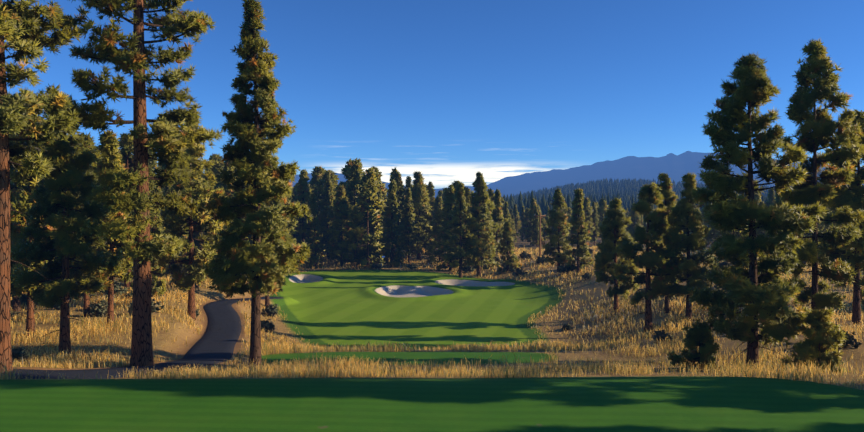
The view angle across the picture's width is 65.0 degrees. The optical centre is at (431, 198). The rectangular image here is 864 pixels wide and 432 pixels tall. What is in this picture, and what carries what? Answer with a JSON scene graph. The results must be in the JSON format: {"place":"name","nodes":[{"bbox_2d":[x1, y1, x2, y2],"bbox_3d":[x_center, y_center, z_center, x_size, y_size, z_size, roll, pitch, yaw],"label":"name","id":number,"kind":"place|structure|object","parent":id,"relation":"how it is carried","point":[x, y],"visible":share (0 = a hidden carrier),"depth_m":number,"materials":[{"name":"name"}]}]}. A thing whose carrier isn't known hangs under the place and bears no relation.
{"place":"outdoors","nodes":[
{"label":"outdoors","id":0,"kind":"place"},
{"bbox_2d":[0,297,282,378],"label":"cart path","id":1,"kind":"structure","parent":0,"point":[216,342],"depth_m":35.58,"materials":[{"name":"grey asphalt"}]},
{"bbox_2d":[0,151,863,431],"bbox_3d":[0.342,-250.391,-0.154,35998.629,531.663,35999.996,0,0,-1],"label":"ground","id":2,"kind":"structure","parent":0,"point":[429,308],"depth_m":21.64,"materials":[{"name":"plant"}]},
{"bbox_2d":[10,294,26,304],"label":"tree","id":3,"kind":"object","parent":2,"relation":"on","point":[23,299],"visible":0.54,"depth_m":52.24,"materials":[{"name":"green plant"}]},
{"bbox_2d":[11,347,28,363],"bbox_3d":[-18.787,7.068,30.006,1.453,1.006,1.574,0,0,8],"label":"sage","id":4,"kind":"object","parent":2,"relation":"on","point":[18,354],"visible":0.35,"depth_m":30.12,"materials":[{"name":"green plant"}]},
{"bbox_2d":[9,125,43,311],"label":"tree","id":5,"kind":"object","parent":2,"relation":"on","point":[16,306],"visible":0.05,"depth_m":47.75,"materials":[{"name":"green plant"}]},
{"bbox_2d":[10,92,56,335],"bbox_3d":[-22.142,1.008,37.884,4.114,14.316,4.234,0,0,29],"label":"pine","id":6,"kind":"object","parent":2,"relation":"on","point":[17,180],"visible":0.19,"depth_m":37.37,"materials":[{"name":"green plant"}]},
{"bbox_2d":[0,0,89,372],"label":"pine","id":7,"kind":"object","parent":2,"relation":"on","point":[24,27],"visible":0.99,"depth_m":25.54,"materials":[{"name":"green plant"}]},
{"bbox_2d":[10,112,125,353],"bbox_3d":[-18.363,1.550,33.910,5.722,13.359,5.493,0,0,-2],"label":"pine","id":8,"kind":"object","parent":2,"relation":"on","point":[51,197],"visible":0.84,"depth_m":33.05,"materials":[{"name":"green plant"}]},
{"bbox_2d":[56,131,116,316],"bbox_3d":[-23.378,2.002,46.077,4.602,13.311,4.876,0,0,-27],"label":"tree","id":9,"kind":"object","parent":2,"relation":"on","point":[89,144],"visible":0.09,"depth_m":45.80,"materials":[{"name":"green plant"}]},
{"bbox_2d":[82,302,107,316],"bbox_3d":[-22.626,7.585,46.021,1.771,1.076,1.537,0,0,17],"label":"sage","id":10,"kind":"object","parent":2,"relation":"on","point":[97,310],"visible":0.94,"depth_m":45.63,"materials":[{"name":"green plant"}]},
{"bbox_2d":[99,278,128,295],"bbox_3d":[-27.847,7.795,59.156,2.270,1.886,2.468,0,0,6],"label":"sage","id":11,"kind":"object","parent":2,"relation":"on","point":[117,287],"visible":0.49,"depth_m":59.05,"materials":[{"name":"green plant"}]},
{"bbox_2d":[76,129,152,325],"bbox_3d":[-19.552,2.009,41.869,4.467,12.728,4.376,0,0,-20],"label":"pine","id":12,"kind":"object","parent":2,"relation":"on","point":[108,147],"visible":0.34,"depth_m":41.47,"materials":[{"name":"green plant"}]},
{"bbox_2d":[39,0,224,365],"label":"pine","id":13,"kind":"object","parent":2,"relation":"on","point":[135,58],"visible":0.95,"depth_m":29.18,"materials":[{"name":"green plant"}]},
{"bbox_2d":[113,132,163,290],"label":"tree","id":14,"kind":"object","parent":2,"relation":"on","point":[125,141],"visible":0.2,"depth_m":63.60,"materials":[{"name":"green plant"}]},
{"bbox_2d":[128,295,164,314],"bbox_3d":[-19.646,7.369,46.611,2.491,1.658,2.081,0,0,-8],"label":"sage","id":15,"kind":"object","parent":2,"relation":"on","point":[155,306],"visible":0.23,"depth_m":46.41,"materials":[{"name":"green plant"}]},
{"bbox_2d":[131,134,164,230],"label":"tree","id":16,"kind":"object","parent":2,"relation":"on","point":[152,163],"visible":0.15,"depth_m":78.12,"materials":[{"name":"green plant"}]},
{"bbox_2d":[130,164,167,296],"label":"tree","id":17,"kind":"object","parent":2,"relation":"on","point":[159,287],"visible":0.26,"depth_m":57.07,"materials":[{"name":"green plant"}]},
{"bbox_2d":[152,178,168,283],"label":"tree","id":18,"kind":"object","parent":2,"relation":"on","point":[166,269],"visible":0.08,"depth_m":70.35,"materials":[{"name":"green plant"}]},
{"bbox_2d":[157,125,197,275],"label":"tree","id":19,"kind":"object","parent":2,"relation":"on","point":[167,191],"visible":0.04,"depth_m":82.67,"materials":[{"name":"green plant"}]},
{"bbox_2d":[150,123,228,319],"bbox_3d":[-18.546,1.652,51.887,6.051,15.893,6.710,0,0,19],"label":"pine","id":20,"kind":"object","parent":2,"relation":"on","point":[204,187],"visible":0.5,"depth_m":51.34,"materials":[{"name":"green plant"}]},
{"bbox_2d":[193,175,209,250],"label":"tree","id":21,"kind":"object","parent":2,"relation":"on","point":[195,236],"visible":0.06,"depth_m":101.25,"materials":[{"name":"green plant"}]},
{"bbox_2d":[194,161,222,260],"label":"tree","id":22,"kind":"object","parent":2,"relation":"on","point":[216,168],"visible":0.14,"depth_m":108.33,"materials":[{"name":"green plant"}]},
{"bbox_2d":[202,153,221,178],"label":"tree","id":23,"kind":"object","parent":2,"relation":"on","point":[214,156],"visible":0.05,"depth_m":139.47,"materials":[{"name":"green plant"}]},
{"bbox_2d":[203,177,232,235],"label":"tree","id":24,"kind":"object","parent":2,"relation":"on","point":[215,188],"visible":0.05,"depth_m":93.70,"materials":[{"name":"green plant"}]},
{"bbox_2d":[206,188,230,260],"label":"tree","id":25,"kind":"object","parent":2,"relation":"on","point":[211,242],"visible":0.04,"depth_m":70.18,"materials":[{"name":"green plant"}]},
{"bbox_2d":[218,160,240,258],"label":"tree","id":26,"kind":"object","parent":2,"relation":"on","point":[228,168],"visible":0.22,"depth_m":87.45,"materials":[{"name":"green plant"}]},
{"bbox_2d":[242,184,265,243],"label":"tree","id":27,"kind":"object","parent":2,"relation":"on","point":[250,236],"visible":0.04,"depth_m":96.51,"materials":[{"name":"green plant"}]},
{"bbox_2d":[202,0,313,365],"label":"tall pine","id":28,"kind":"object","parent":2,"relation":"on","point":[258,142],"visible":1,"depth_m":32.12,"materials":[{"name":"green plant"}]},
{"bbox_2d":[261,318,275,331],"bbox_3d":[-13.331,10.174,54.249,1.695,1.027,1.471,0,0,-29],"label":"sage","id":29,"kind":"object","parent":2,"relation":"on","point":[266,325],"visible":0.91,"depth_m":54.04,"materials":[{"name":"green plant"}]},
{"bbox_2d":[262,304,277,316],"bbox_3d":[-14.486,10.065,61.168,1.689,1.278,1.465,0,0,45],"label":"sage","id":30,"kind":"object","parent":2,"relation":"on","point":[270,310],"visible":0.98,"depth_m":60.84,"materials":[{"name":"green plant"}]},
{"bbox_2d":[261,232,285,305],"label":"pine","id":31,"kind":"object","parent":2,"relation":"on","point":[267,301],"visible":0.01,"depth_m":64.59,"materials":[{"name":"green plant"}]},
{"bbox_2d":[261,199,291,239],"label":"pine","id":32,"kind":"object","parent":2,"relation":"on","point":[286,219],"visible":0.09,"depth_m":80.89,"materials":[{"name":"green plant"}]},
{"bbox_2d":[270,179,298,245],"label":"pine","id":33,"kind":"object","parent":2,"relation":"on","point":[292,224],"visible":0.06,"depth_m":87.04,"materials":[{"name":"green plant"}]},
{"bbox_2d":[290,194,301,237],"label":"tree","id":34,"kind":"object","parent":2,"relation":"on","point":[294,197],"visible":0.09,"depth_m":130.02,"materials":[{"name":"green plant"}]},
{"bbox_2d":[293,169,318,262],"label":"tree","id":35,"kind":"object","parent":2,"relation":"on","point":[303,184],"visible":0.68,"depth_m":124.21,"materials":[{"name":"green plant"}]},
{"bbox_2d":[296,184,324,256],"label":"tree","id":36,"kind":"object","parent":2,"relation":"on","point":[310,190],"visible":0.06,"depth_m":140.47,"materials":[{"name":"green plant"}]},
{"bbox_2d":[304,194,324,268],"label":"tree","id":37,"kind":"object","parent":2,"relation":"on","point":[315,257],"visible":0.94,"depth_m":114.22,"materials":[{"name":"green plant"}]},
{"bbox_2d":[305,166,332,243],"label":"tree","id":38,"kind":"object","parent":2,"relation":"on","point":[317,173],"visible":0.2,"depth_m":150.37,"materials":[{"name":"green plant"}]},
{"bbox_2d":[318,170,335,258],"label":"tree","id":39,"kind":"object","parent":2,"relation":"on","point":[328,192],"visible":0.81,"depth_m":131.41,"materials":[{"name":"green plant"}]},
{"bbox_2d":[310,170,343,257],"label":"tree","id":40,"kind":"object","parent":2,"relation":"on","point":[319,186],"visible":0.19,"depth_m":136.79,"materials":[{"name":"green plant"}]},
{"bbox_2d":[325,184,356,265],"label":"tree","id":41,"kind":"object","parent":2,"relation":"on","point":[342,208],"visible":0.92,"depth_m":116.60,"materials":[{"name":"green plant"}]},
{"bbox_2d":[324,158,363,261],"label":"tree","id":42,"kind":"object","parent":2,"relation":"on","point":[330,216],"visible":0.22,"depth_m":128.28,"materials":[{"name":"green plant"}]},
{"bbox_2d":[332,158,371,263],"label":"tree","id":43,"kind":"object","parent":2,"relation":"on","point":[355,172],"visible":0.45,"depth_m":123.30,"materials":[{"name":"green plant"}]},
{"bbox_2d":[343,167,385,268],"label":"tree","id":44,"kind":"object","parent":2,"relation":"on","point":[369,190],"visible":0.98,"depth_m":113.66,"materials":[{"name":"green plant"}]},
{"bbox_2d":[362,166,390,259],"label":"tree","id":45,"kind":"object","parent":2,"relation":"on","point":[381,220],"visible":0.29,"depth_m":122.30,"materials":[{"name":"green plant"}]},
{"bbox_2d":[372,262,384,269],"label":"sage","id":46,"kind":"object","parent":2,"relation":"on","point":[379,266],"visible":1,"depth_m":111.39,"materials":[{"name":"green plant"}]},
{"bbox_2d":[378,174,386,235],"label":"tree","id":47,"kind":"object","parent":2,"relation":"on","point":[384,192],"visible":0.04,"depth_m":149.62,"materials":[{"name":"green plant"}]},
{"bbox_2d":[378,179,404,266],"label":"tree","id":48,"kind":"object","parent":2,"relation":"on","point":[394,237],"visible":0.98,"depth_m":116.30,"materials":[{"name":"green plant"}]},
{"bbox_2d":[384,167,401,249],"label":"tree","id":49,"kind":"object","parent":2,"relation":"on","point":[392,174],"visible":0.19,"depth_m":145.82,"materials":[{"name":"green plant"}]},
{"bbox_2d":[388,171,410,257],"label":"tree","id":50,"kind":"object","parent":2,"relation":"on","point":[400,185],"visible":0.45,"depth_m":132.35,"materials":[{"name":"green plant"}]},
{"bbox_2d":[403,175,413,196],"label":"tree","id":51,"kind":"object","parent":2,"relation":"on","point":[408,183],"visible":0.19,"depth_m":162.21,"materials":[{"name":"green plant"}]},
{"bbox_2d":[396,188,421,263],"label":"tree","id":52,"kind":"object","parent":2,"relation":"on","point":[407,213],"visible":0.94,"depth_m":122.77,"materials":[{"name":"green plant"}]},
{"bbox_2d":[401,171,433,258],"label":"tree","id":53,"kind":"object","parent":2,"relation":"on","point":[418,180],"visible":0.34,"depth_m":132.79,"materials":[{"name":"green plant"}]},
{"bbox_2d":[402,186,433,260],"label":"tree","id":54,"kind":"object","parent":2,"relation":"on","point":[418,198],"visible":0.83,"depth_m":128.30,"materials":[{"name":"green plant"}]},
{"bbox_2d":[427,183,434,216],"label":"tree","id":55,"kind":"object","parent":2,"relation":"on","point":[431,191],"visible":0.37,"depth_m":164.05,"materials":[{"name":"green plant"}]},
{"bbox_2d":[0,246,863,389],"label":"rough grass","id":56,"kind":"structure","parent":2,"relation":"on","point":[763,369],"depth_m":37.05,"materials":[{"name":"plant"}]},
{"bbox_2d":[424,208,445,263],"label":"tree","id":57,"kind":"object","parent":2,"relation":"on","point":[434,242],"visible":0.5,"depth_m":121.47,"materials":[{"name":"green plant"}]},
{"bbox_2d":[431,196,442,228],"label":"tree","id":58,"kind":"object","parent":2,"relation":"on","point":[438,204],"visible":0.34,"depth_m":148.81,"materials":[{"name":"green plant"}]},
{"bbox_2d":[429,187,465,266],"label":"tree","id":59,"kind":"object","parent":2,"relation":"on","point":[438,232],"visible":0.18,"depth_m":115.25,"materials":[{"name":"green plant"}]},
{"bbox_2d":[436,184,463,270],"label":"tree","id":60,"kind":"object","parent":2,"relation":"on","point":[449,205],"visible":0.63,"depth_m":109.49,"materials":[{"name":"green plant"}]},
{"bbox_2d":[451,180,466,213],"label":"tree","id":61,"kind":"object","parent":2,"relation":"on","point":[455,183],"visible":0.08,"depth_m":135.35,"materials":[{"name":"green plant"}]},
{"bbox_2d":[442,183,476,277],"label":"pine","id":62,"kind":"object","parent":2,"relation":"on","point":[462,211],"visible":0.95,"depth_m":97.44,"materials":[{"name":"green plant"}]},
{"bbox_2d":[458,266,474,273],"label":"sage","id":63,"kind":"object","parent":2,"relation":"on","point":[467,269],"visible":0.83,"depth_m":105.35,"materials":[{"name":"green plant"}]},
{"bbox_2d":[457,187,477,258],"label":"tree","id":64,"kind":"object","parent":2,"relation":"on","point":[467,193],"visible":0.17,"depth_m":116.65,"materials":[{"name":"green plant"}]},
{"bbox_2d":[460,172,497,277],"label":"pine","id":65,"kind":"object","parent":2,"relation":"on","point":[482,233],"visible":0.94,"depth_m":98.24,"materials":[{"name":"green plant"}]},
{"bbox_2d":[462,182,501,270],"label":"tree","id":66,"kind":"object","parent":2,"relation":"on","point":[491,205],"visible":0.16,"depth_m":108.50,"materials":[{"name":"green plant"}]},
{"bbox_2d":[490,189,503,255],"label":"tree","id":67,"kind":"object","parent":2,"relation":"on","point":[497,203],"visible":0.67,"depth_m":117.29,"materials":[{"name":"green plant"}]},
{"bbox_2d":[487,188,508,253],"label":"tree","id":68,"kind":"object","parent":2,"relation":"on","point":[491,192],"visible":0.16,"depth_m":138.97,"materials":[{"name":"green plant"}]},
{"bbox_2d":[503,201,510,242],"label":"tree","id":69,"kind":"object","parent":2,"relation":"on","point":[506,213],"visible":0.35,"depth_m":150.86,"materials":[{"name":"green plant"}]},
{"bbox_2d":[497,221,522,271],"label":"pine","id":70,"kind":"object","parent":2,"relation":"on","point":[507,230],"visible":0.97,"depth_m":100.69,"materials":[{"name":"green plant"}]},
{"bbox_2d":[508,214,516,240],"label":"tree","id":71,"kind":"object","parent":2,"relation":"on","point":[513,228],"visible":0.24,"depth_m":155.88,"materials":[{"name":"green plant"}]},
{"bbox_2d":[512,204,520,237],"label":"tree","id":72,"kind":"object","parent":2,"relation":"on","point":[515,212],"visible":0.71,"depth_m":201.29,"materials":[{"name":"green plant"}]},
{"bbox_2d":[512,267,527,276],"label":"sage","id":73,"kind":"object","parent":2,"relation":"on","point":[519,272],"visible":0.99,"depth_m":93.93,"materials":[{"name":"green plant"}]},
{"bbox_2d":[517,206,524,237],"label":"tree","id":74,"kind":"object","parent":2,"relation":"on","point":[522,210],"visible":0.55,"depth_m":210.24,"materials":[{"name":"green plant"}]},
{"bbox_2d":[518,209,531,239],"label":"tree","id":75,"kind":"object","parent":2,"relation":"on","point":[524,225],"visible":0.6,"depth_m":185.37,"materials":[{"name":"green plant"}]},
{"bbox_2d":[519,251,531,259],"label":"sage","id":76,"kind":"object","parent":2,"relation":"on","point":[524,255],"visible":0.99,"depth_m":114.53,"materials":[{"name":"green plant"}]},
{"bbox_2d":[521,198,543,245],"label":"tree","id":77,"kind":"object","parent":2,"relation":"on","point":[533,203],"visible":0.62,"depth_m":160.63,"materials":[{"name":"green plant"}]},
{"bbox_2d":[531,206,542,247],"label":"tree","id":78,"kind":"object","parent":2,"relation":"on","point":[535,226],"visible":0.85,"depth_m":149.90,"materials":[{"name":"green plant"}]},
{"bbox_2d":[535,256,545,264],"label":"sage","id":79,"kind":"object","parent":2,"relation":"on","point":[539,260],"visible":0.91,"depth_m":102.31,"materials":[{"name":"green plant"}]},
{"bbox_2d":[539,213,544,256],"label":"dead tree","id":80,"kind":"object","parent":2,"relation":"on","point":[540,215],"visible":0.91,"depth_m":117.93,"materials":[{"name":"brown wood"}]},
{"bbox_2d":[541,216,545,243],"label":"tree","id":81,"kind":"object","parent":2,"relation":"on","point":[543,233],"visible":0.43,"depth_m":168.90,"materials":[{"name":"green plant"}]},
{"bbox_2d":[542,188,574,271],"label":"pine","id":82,"kind":"object","parent":2,"relation":"on","point":[561,226],"visible":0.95,"depth_m":92.02,"materials":[{"name":"green plant"}]},
{"bbox_2d":[558,263,574,273],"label":"sage","id":83,"kind":"object","parent":2,"relation":"on","point":[564,268],"visible":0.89,"depth_m":87.57,"materials":[{"name":"green plant"}]},
{"bbox_2d":[562,206,570,238],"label":"tree","id":84,"kind":"object","parent":2,"relation":"on","point":[568,221],"visible":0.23,"depth_m":162.64,"materials":[{"name":"green plant"}]},
{"bbox_2d":[562,324,572,330],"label":"sage","id":85,"kind":"object","parent":2,"relation":"on","point":[567,326],"visible":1,"depth_m":56.45,"materials":[{"name":"green plant"}]},
{"bbox_2d":[565,188,593,273],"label":"pine","id":86,"kind":"object","parent":2,"relation":"on","point":[582,246],"visible":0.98,"depth_m":86.07,"materials":[{"name":"green plant"}]},
{"bbox_2d":[581,197,595,239],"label":"tree","id":87,"kind":"object","parent":2,"relation":"on","point":[586,201],"visible":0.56,"depth_m":156.15,"materials":[{"name":"green plant"}]},
{"bbox_2d":[589,202,599,244],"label":"tree","id":88,"kind":"object","parent":2,"relation":"on","point":[595,224],"visible":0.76,"depth_m":162.34,"materials":[{"name":"green plant"}]},
{"bbox_2d":[595,198,608,237],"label":"tree","id":89,"kind":"object","parent":2,"relation":"on","point":[602,209],"visible":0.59,"depth_m":169.83,"materials":[{"name":"green plant"}]},
{"bbox_2d":[435,178,792,224],"bbox_3d":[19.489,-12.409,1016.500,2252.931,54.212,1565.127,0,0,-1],"label":"distant forest","id":90,"kind":"object","parent":2,"relation":"on","point":[610,190],"visible":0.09,"depth_m":797.22,"materials":[{"name":"green plant"}]},
{"bbox_2d":[593,197,640,312],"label":"pine","id":91,"kind":"object","parent":2,"relation":"on","point":[616,220],"visible":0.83,"depth_m":58.87,"materials":[{"name":"green plant"}]},
{"bbox_2d":[626,205,639,241],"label":"tree","id":92,"kind":"object","parent":2,"relation":"on","point":[636,218],"visible":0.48,"depth_m":150.86,"materials":[{"name":"green plant"}]},
{"bbox_2d":[611,182,683,331],"bbox_3d":[15.553,4.421,49.111,4.812,11.452,4.554,0,0,-2],"label":"pine","id":93,"kind":"object","parent":2,"relation":"on","point":[649,259],"visible":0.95,"depth_m":48.58,"materials":[{"name":"green plant"}]},
{"bbox_2d":[652,329,672,342],"bbox_3d":[13.875,8.286,40.830,1.225,0.875,1.203,0,0,22],"label":"sage","id":94,"kind":"object","parent":2,"relation":"on","point":[660,335],"visible":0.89,"depth_m":40.71,"materials":[{"name":"green plant"}]},
{"bbox_2d":[651,172,683,312],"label":"pine","id":95,"kind":"object","parent":2,"relation":"on","point":[666,184],"visible":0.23,"depth_m":53.08,"materials":[{"name":"green plant"}]},
{"bbox_2d":[662,172,719,321],"bbox_3d":[18.406,3.653,47.712,4.174,11.179,3.671,0,0,-3],"label":"pine","id":96,"kind":"object","parent":2,"relation":"on","point":[693,272],"visible":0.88,"depth_m":47.43,"materials":[{"name":"green plant"}]},
{"bbox_2d":[667,318,720,368],"bbox_3d":[11.390,6.558,29.008,2.335,3.053,2.405,0,0,-11],"label":"bush","id":97,"kind":"object","parent":2,"relation":"on","point":[699,334],"visible":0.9,"depth_m":28.81,"materials":[{"name":"green plant"}]},
{"bbox_2d":[702,198,736,249],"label":"tree","id":98,"kind":"object","parent":2,"relation":"on","point":[711,235],"visible":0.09,"depth_m":104.77,"materials":[{"name":"green plant"}]},
{"bbox_2d":[716,259,732,268],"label":"sage","id":99,"kind":"object","parent":2,"relation":"on","point":[724,263],"visible":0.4,"depth_m":79.50,"materials":[{"name":"green plant"}]},
{"bbox_2d":[714,192,747,261],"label":"tree","id":100,"kind":"object","parent":2,"relation":"on","point":[737,231],"visible":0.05,"depth_m":93.42,"materials":[{"name":"green plant"}]},
{"bbox_2d":[747,191,761,219],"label":"tree","id":101,"kind":"object","parent":2,"relation":"on","point":[757,195],"visible":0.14,"depth_m":123.25,"materials":[{"name":"green plant"}]},
{"bbox_2d":[686,52,827,366],"bbox_3d":[13.470,0.665,29.071,5.479,14.267,5.711,0,0,-34],"label":"pine","id":102,"kind":"object","parent":2,"relation":"on","point":[769,299],"visible":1,"depth_m":28.45,"materials":[{"name":"green plant"}]},
{"bbox_2d":[756,200,770,255],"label":"tree","id":103,"kind":"object","parent":2,"relation":"on","point":[759,232],"visible":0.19,"depth_m":97.13,"materials":[{"name":"green plant"}]},
{"bbox_2d":[763,188,777,233],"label":"tree","id":104,"kind":"object","parent":2,"relation":"on","point":[771,197],"visible":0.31,"depth_m":146.83,"materials":[{"name":"green plant"}]},
{"bbox_2d":[804,221,824,236],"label":"tree","id":105,"kind":"object","parent":2,"relation":"on","point":[809,234],"visible":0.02,"depth_m":96.88,"materials":[{"name":"green plant"}]},
{"bbox_2d":[779,308,850,372],"bbox_3d":[15.290,5.971,27.016,2.579,3.462,2.739,0,0,25],"label":"bush","id":106,"kind":"object","parent":2,"relation":"on","point":[819,344],"visible":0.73,"depth_m":26.70,"materials":[{"name":"green plant"}]},
{"bbox_2d":[768,38,863,328],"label":"pine","id":107,"kind":"object","parent":2,"relation":"on","point":[818,76],"visible":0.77,"depth_m":33.39,"materials":[{"name":"green plant"}]},
{"bbox_2d":[806,108,863,324],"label":"pine","id":108,"kind":"object","parent":2,"relation":"on","point":[852,196],"visible":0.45,"depth_m":39.90,"materials":[{"name":"green plant"}]},
{"bbox_2d":[827,324,861,347],"bbox_3d":[19.517,6.611,32.492,1.914,1.180,1.599,0,0,-15],"label":"sage","id":109,"kind":"object","parent":2,"relation":"on","point":[850,341],"visible":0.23,"depth_m":32.00,"materials":[{"name":"green plant"}]},
{"bbox_2d":[860,214,863,303],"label":"tree","id":110,"kind":"object","parent":2,"relation":"on","point":[861,293],"visible":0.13,"depth_m":49.12,"materials":[{"name":"green plant"}]},
{"bbox_2d":[2,0,863,188],"label":"sky","id":111,"kind":"structure","parent":0,"point":[449,91],"materials":[{"name":"blue"}]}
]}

